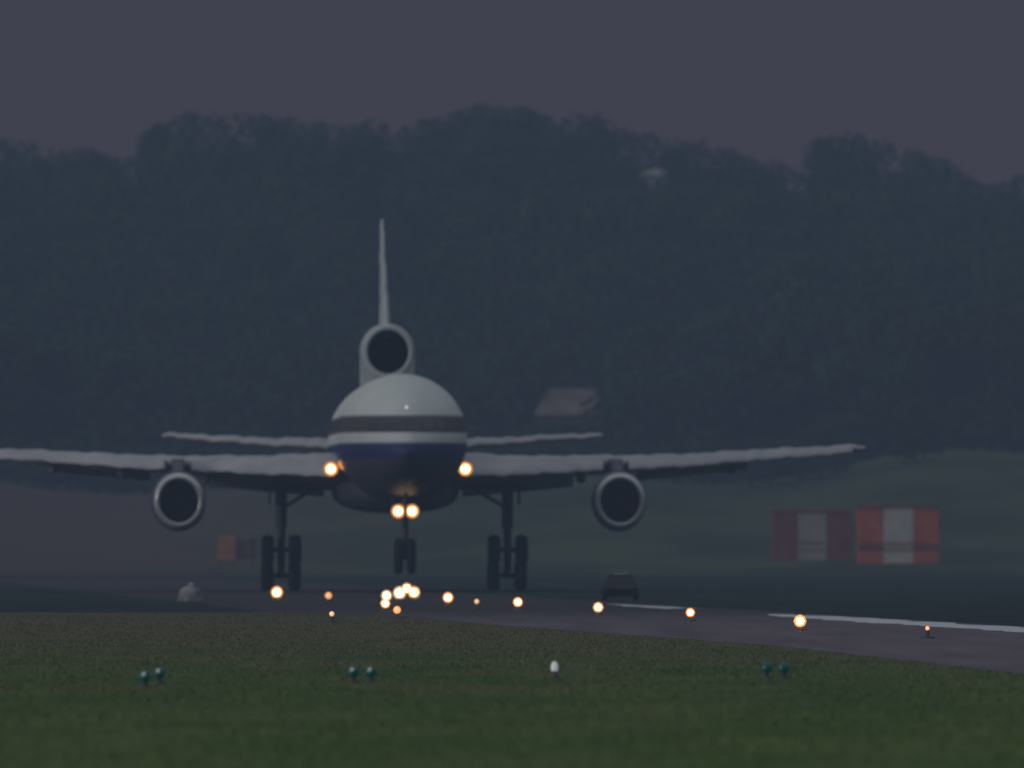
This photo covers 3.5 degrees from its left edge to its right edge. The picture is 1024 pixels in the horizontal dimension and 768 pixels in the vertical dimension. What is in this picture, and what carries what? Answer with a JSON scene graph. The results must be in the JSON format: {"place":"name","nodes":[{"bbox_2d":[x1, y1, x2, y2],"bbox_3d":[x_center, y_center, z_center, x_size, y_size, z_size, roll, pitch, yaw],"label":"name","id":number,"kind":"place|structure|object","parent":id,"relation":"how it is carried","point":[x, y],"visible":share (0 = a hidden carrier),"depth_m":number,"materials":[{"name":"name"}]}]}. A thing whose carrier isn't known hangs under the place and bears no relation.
{"place":"outdoors","nodes":[
{"label":"outdoors","id":0,"kind":"place"},
{"bbox_2d":[0,240,1023,767],"bbox_3d":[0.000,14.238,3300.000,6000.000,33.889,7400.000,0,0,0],"label":"ground","id":1,"kind":"structure","parent":0,"point":[694,544],"depth_m":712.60,"materials":[{"name":"green plant"}]},
{"bbox_2d":[138,670,151,687],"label":"taxiway edge light","id":2,"kind":"object","parent":1,"relation":"on","point":[144,676],"visible":1,"depth_m":315.36,"materials":[{"name":"teal glass"}]},
{"bbox_2d":[153,667,165,683],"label":"taxiway edge light","id":3,"kind":"object","parent":1,"relation":"on","point":[159,673],"visible":1,"depth_m":322.46,"materials":[{"name":"teal glass"}]},
{"bbox_2d":[173,583,206,604],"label":"dome","id":4,"kind":"object","parent":1,"relation":"on","point":[190,594],"visible":0.97,"depth_m":654.55,"materials":[{"name":"concrete"}]},
{"bbox_2d":[218,536,255,568],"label":"marker board","id":5,"kind":"object","parent":1,"relation":"on","point":[245,548],"visible":0.94,"depth_m":1095.03,"materials":[{"name":"red metal"}]},
{"bbox_2d":[325,611,337,622],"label":"runway light","id":6,"kind":"object","parent":1,"relation":"on","point":[331,613],"visible":1,"depth_m":530.71,"materials":[{"name":"beige"}]},
{"bbox_2d":[348,666,359,682],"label":"taxiway edge light","id":7,"kind":"object","parent":1,"relation":"on","point":[353,672],"visible":0.98,"depth_m":325.40,"materials":[{"name":"teal glass"}]},
{"bbox_2d":[364,666,377,682],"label":"taxiway edge light","id":8,"kind":"object","parent":1,"relation":"on","point":[370,671],"visible":0.99,"depth_m":325.40,"materials":[{"name":"teal glass"}]},
{"bbox_2d":[391,606,402,617],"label":"runway light","id":9,"kind":"object","parent":1,"relation":"on","point":[396,609],"visible":1,"depth_m":555.96,"materials":[{"name":"orange"}]},
{"bbox_2d":[0,99,1023,493],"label":"distant treeline","id":10,"kind":"object","parent":1,"relation":"on","point":[828,295],"visible":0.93,"depth_m":1569.26,"materials":[{"name":"green plant"}]},
{"bbox_2d":[0,394,1023,493],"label":"hedgerow","id":11,"kind":"object","parent":1,"relation":"on","point":[916,426],"visible":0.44,"depth_m":1390.16,"materials":[{"name":"green plant"}]},
{"bbox_2d":[0,578,1023,673],"bbox_3d":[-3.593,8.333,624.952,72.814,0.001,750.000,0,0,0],"label":"runway","id":12,"kind":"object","parent":1,"relation":"on","point":[987,649],"visible":0.93,"depth_m":561.12,"materials":[{"name":"grey asphalt"}]},
{"bbox_2d":[271,586,282,598],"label":"runway light","id":13,"kind":"object","parent":12,"relation":"on","point":[276,592],"visible":1,"depth_m":707.53,"materials":[{"name":"yellow"}]},
{"bbox_2d":[323,592,332,602],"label":"runway light","id":14,"kind":"object","parent":12,"relation":"on","point":[328,595],"visible":1,"depth_m":673.57,"materials":[{"name":"orange glass"}]},
{"bbox_2d":[380,598,390,610],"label":"runway light","id":15,"kind":"object","parent":12,"relation":"on","point":[385,603],"visible":1,"depth_m":603.87,"materials":[{"name":"yellow"}]},
{"bbox_2d":[381,590,391,602],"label":"runway light","id":16,"kind":"object","parent":12,"relation":"on","point":[386,594],"visible":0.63,"depth_m":673.53,"materials":[{"name":"beige glass"}]},
{"bbox_2d":[393,586,405,599],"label":"runway light","id":17,"kind":"object","parent":12,"relation":"on","point":[399,592],"visible":1,"depth_m":700.43,"materials":[{"name":"beige glass"}]},
{"bbox_2d":[402,583,410,594],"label":"runway light","id":18,"kind":"object","parent":12,"relation":"on","point":[406,586],"visible":0.62,"depth_m":753.16,"materials":[{"name":"yellow"}]},
{"bbox_2d":[408,586,419,598],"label":"runway light","id":19,"kind":"object","parent":12,"relation":"on","point":[413,592],"visible":1,"depth_m":707.53,"materials":[{"name":"yellow"}]},
{"bbox_2d":[0,219,865,590],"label":"airliner","id":20,"kind":"object","parent":12,"relation":"on","point":[396,443],"visible":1,"depth_m":792.04,"materials":[{"name":"white metal"}]},
{"bbox_2d":[328,421,466,430],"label":"cabin windows","id":21,"kind":"structure","parent":20,"relation":"in","point":[338,421],"depth_m":795.46,"materials":[{"name":"black glass"}]},
{"bbox_2d":[443,592,452,604],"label":"runway light","id":22,"kind":"object","parent":12,"relation":"on","point":[447,597],"visible":1,"depth_m":654.64,"materials":[{"name":"yellow"}]},
{"bbox_2d":[471,599,481,608],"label":"runway light","id":23,"kind":"object","parent":12,"relation":"on","point":[476,601],"visible":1,"depth_m":619.94,"materials":[{"name":"beige"}]},
{"bbox_2d":[512,597,522,609],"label":"runway light","id":24,"kind":"object","parent":12,"relation":"on","point":[517,601],"visible":1,"depth_m":614.46,"materials":[{"name":"yellow"}]},
{"bbox_2d":[592,602,603,614],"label":"runway light","id":25,"kind":"object","parent":12,"relation":"on","point":[598,607],"visible":1,"depth_m":574.16,"materials":[{"name":"yellow"}]},
{"bbox_2d":[684,608,696,620],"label":"runway light","id":26,"kind":"object","parent":12,"relation":"on","point":[690,612],"visible":1,"depth_m":538.83,"materials":[{"name":"yellow"}]},
{"bbox_2d":[793,615,806,630],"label":"runway light","id":27,"kind":"object","parent":12,"relation":"on","point":[800,621],"visible":1,"depth_m":489.81,"materials":[{"name":"yellow"}]},
{"bbox_2d":[612,604,1023,631],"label":"runway edge marking","id":28,"kind":"object","parent":12,"relation":"on","point":[950,625],"visible":0.97,"depth_m":536.48,"materials":[{"name":"paint"}]},
{"bbox_2d":[920,626,934,638],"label":"runway light","id":29,"kind":"object","parent":12,"relation":"on","point":[927,635],"visible":1,"depth_m":454.88,"materials":[{"name":"orange"}]},
{"bbox_2d":[548,661,560,677],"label":"taxiway edge light","id":30,"kind":"object","parent":1,"relation":"on","point":[554,667],"visible":1,"depth_m":336.12,"materials":[{"name":"grey glass"}]},
{"bbox_2d":[534,385,600,475],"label":"farmhouse","id":31,"kind":"object","parent":1,"relation":"on","point":[557,405],"visible":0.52,"depth_m":1409.01,"materials":[{"name":"ceramic"}]},
{"bbox_2d":[602,574,638,599],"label":"parked car","id":32,"kind":"object","parent":1,"relation":"on","point":[619,585],"visible":1,"depth_m":698.62,"materials":[{"name":"paint"}]},
{"bbox_2d":[638,167,666,197],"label":"white cottage","id":33,"kind":"structure","parent":1,"relation":"on","point":[655,175],"depth_m":1799.25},
{"bbox_2d":[641,179,646,188],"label":"window","id":34,"kind":"structure","parent":33,"relation":"in","point":[642,180],"depth_m":1799.16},
{"bbox_2d":[655,179,660,189],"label":"window","id":35,"kind":"structure","parent":33,"relation":"in","point":[656,180],"depth_m":1799.16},
{"bbox_2d":[760,662,772,678],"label":"taxiway edge light","id":36,"kind":"object","parent":1,"relation":"on","point":[766,668],"visible":1,"depth_m":334.52,"materials":[{"name":"teal glass"}]},
{"bbox_2d":[777,662,789,678],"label":"taxiway edge light","id":37,"kind":"object","parent":1,"relation":"on","point":[783,668],"visible":1,"depth_m":334.52,"materials":[{"name":"teal glass"}]},
{"bbox_2d":[770,510,852,560],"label":"checkered equipment shed","id":38,"kind":"structure","parent":1,"relation":"on","point":[811,534],"depth_m":1124.91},
{"bbox_2d":[855,505,939,563],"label":"checkered equipment shed","id":39,"kind":"structure","parent":1,"relation":"on","point":[887,534],"depth_m":1109.91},
{"bbox_2d":[0,0,1023,253],"label":"sky","id":40,"kind":"structure","parent":0,"point":[762,79],"materials":[{"name":"grey"}]}
]}

